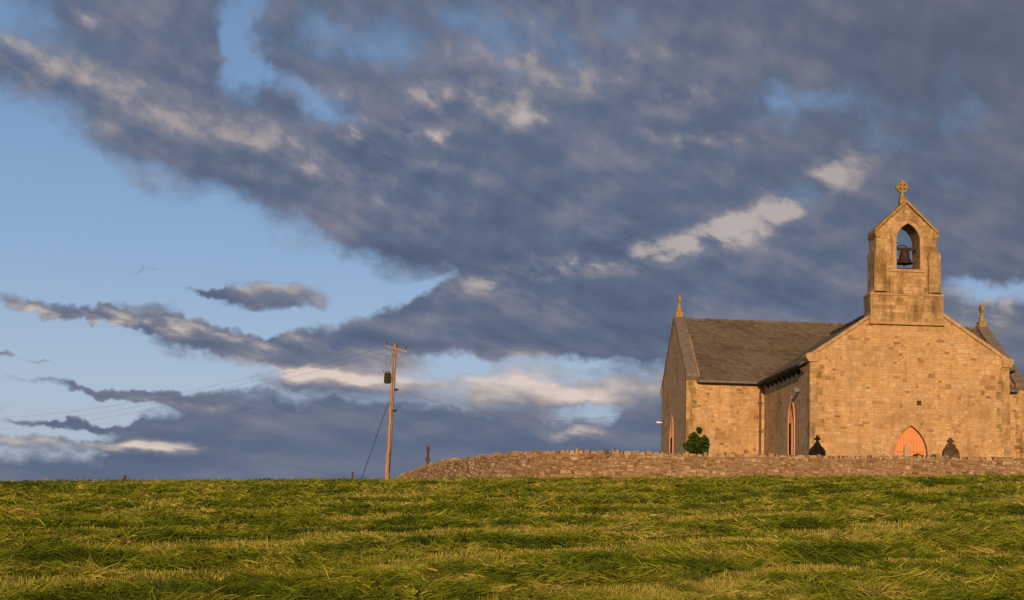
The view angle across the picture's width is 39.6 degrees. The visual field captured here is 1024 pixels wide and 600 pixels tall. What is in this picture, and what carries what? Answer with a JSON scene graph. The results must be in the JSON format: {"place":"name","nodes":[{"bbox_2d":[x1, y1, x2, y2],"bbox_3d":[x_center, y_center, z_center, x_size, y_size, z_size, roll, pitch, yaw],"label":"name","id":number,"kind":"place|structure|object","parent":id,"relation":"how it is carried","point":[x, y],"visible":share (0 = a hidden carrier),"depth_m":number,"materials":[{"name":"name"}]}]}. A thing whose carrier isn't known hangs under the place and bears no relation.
{"place":"outdoors","nodes":[
{"label":"outdoors","id":0,"kind":"place"},
{"bbox_2d":[0,471,1023,599],"bbox_3d":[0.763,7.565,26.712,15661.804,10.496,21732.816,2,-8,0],"label":"field","id":1,"kind":"structure","parent":0,"point":[699,579],"depth_m":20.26,"materials":[{"name":"green plant"}]},
{"bbox_2d":[383,341,406,479],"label":"utility pole","id":2,"kind":"object","parent":1,"relation":"on","point":[389,377],"visible":0.98,"depth_m":65.88,"materials":[{"name":"brown wood"}]},
{"bbox_2d":[10,345,391,422],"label":"power line","id":3,"kind":"object","parent":2,"relation":"attached to","point":[206,392],"visible":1,"depth_m":89.01,"materials":[{"name":"metal"}]},
{"bbox_2d":[19,342,383,416],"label":"power line","id":4,"kind":"object","parent":2,"relation":"attached to","point":[223,383],"visible":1,"depth_m":83.67,"materials":[{"name":"metal"}]},
{"bbox_2d":[11,347,402,428],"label":"power line","id":5,"kind":"object","parent":2,"relation":"attached to","point":[225,393],"visible":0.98,"depth_m":86.12,"materials":[{"name":"metal"}]},
{"bbox_2d":[361,402,388,478],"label":"stay wire","id":6,"kind":"object","parent":2,"relation":"attached to","point":[374,441],"visible":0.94,"depth_m":65.19,"materials":[{"name":"black metal"}]},
{"bbox_2d":[403,391,664,420],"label":"service cable","id":7,"kind":"object","parent":2,"relation":"attached to","point":[547,420],"visible":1,"depth_m":69.70,"materials":[{"name":"metal"}]},
{"bbox_2d":[425,446,429,463],"bbox_3d":[-3.397,6.805,57.094,0.600,1.859,0.360,2,-8,0],"label":"headstone","id":8,"kind":"object","parent":1,"relation":"on","point":[427,459],"visible":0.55,"depth_m":57.12,"materials":[{"name":"stone"}]},
{"bbox_2d":[683,427,709,453],"bbox_3d":[6.380,5.401,49.413,0.973,1.988,0.747,2,-8,0],"label":"shrub","id":9,"kind":"object","parent":1,"relation":"on","point":[695,443],"visible":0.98,"depth_m":49.28,"materials":[{"name":"green plant"}]},
{"bbox_2d":[396,448,1023,478],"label":"boundary wall","id":10,"kind":"structure","parent":1,"relation":"on","point":[579,463],"depth_m":42.78,"materials":[{"name":"stone"}]},
{"bbox_2d":[705,430,714,452],"bbox_3d":[6.944,5.548,49.944,0.600,1.930,0.360,2,-8,0],"label":"headstone","id":11,"kind":"object","parent":1,"relation":"on","point":[710,434],"visible":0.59,"depth_m":49.98,"materials":[{"name":"beige stone"}]},
{"bbox_2d":[809,435,825,455],"bbox_3d":[10.251,5.372,47.762,0.670,1.637,0.320,2,-8,0],"label":"headstone","id":12,"kind":"object","parent":1,"relation":"on","point":[816,448],"visible":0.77,"depth_m":47.74,"materials":[{"name":"black stone"}]},
{"bbox_2d":[656,180,1023,458],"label":"church","id":13,"kind":"structure","parent":1,"relation":"on","point":[899,364],"depth_m":55.50,"materials":[{"name":"stone"}]},
{"bbox_2d":[669,415,673,452],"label":"window","id":14,"kind":"structure","parent":13,"relation":"in","point":[670,442],"depth_m":70.77,"materials":[{"name":"beige glass"}]},
{"bbox_2d":[787,396,794,454],"bbox_3d":[11.603,5.268,58.486,0.295,2.650,1.420,2,-8,0],"label":"window","id":15,"kind":"structure","parent":13,"relation":"in","point":[792,425],"depth_m":58.89,"materials":[{"name":"beige glass"}]},
{"bbox_2d":[895,426,925,456],"bbox_3d":[15.374,6.000,54.902,1.220,2.240,0.130,2,-8,0],"label":"door","id":16,"kind":"structure","parent":13,"relation":"in","point":[909,436],"depth_m":54.97,"materials":[{"name":"orange paint"}]},
{"bbox_2d":[903,445,909,455],"bbox_3d":[13.420,5.591,48.351,0.234,1.334,0.260,2,-8,0],"label":"headstone","id":17,"kind":"object","parent":1,"relation":"on","point":[906,448],"visible":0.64,"depth_m":48.36,"materials":[{"name":"beige stone"}]},
{"bbox_2d":[942,438,959,457],"bbox_3d":[14.740,5.406,47.777,0.670,1.529,0.360,2,-8,0],"label":"headstone","id":18,"kind":"object","parent":1,"relation":"on","point":[950,449],"visible":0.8,"depth_m":47.74,"materials":[{"name":"stone"}]},
{"bbox_2d":[0,0,1023,481],"label":"sky","id":19,"kind":"structure","parent":0,"point":[195,194],"materials":[{"name":"blue"}]}
]}

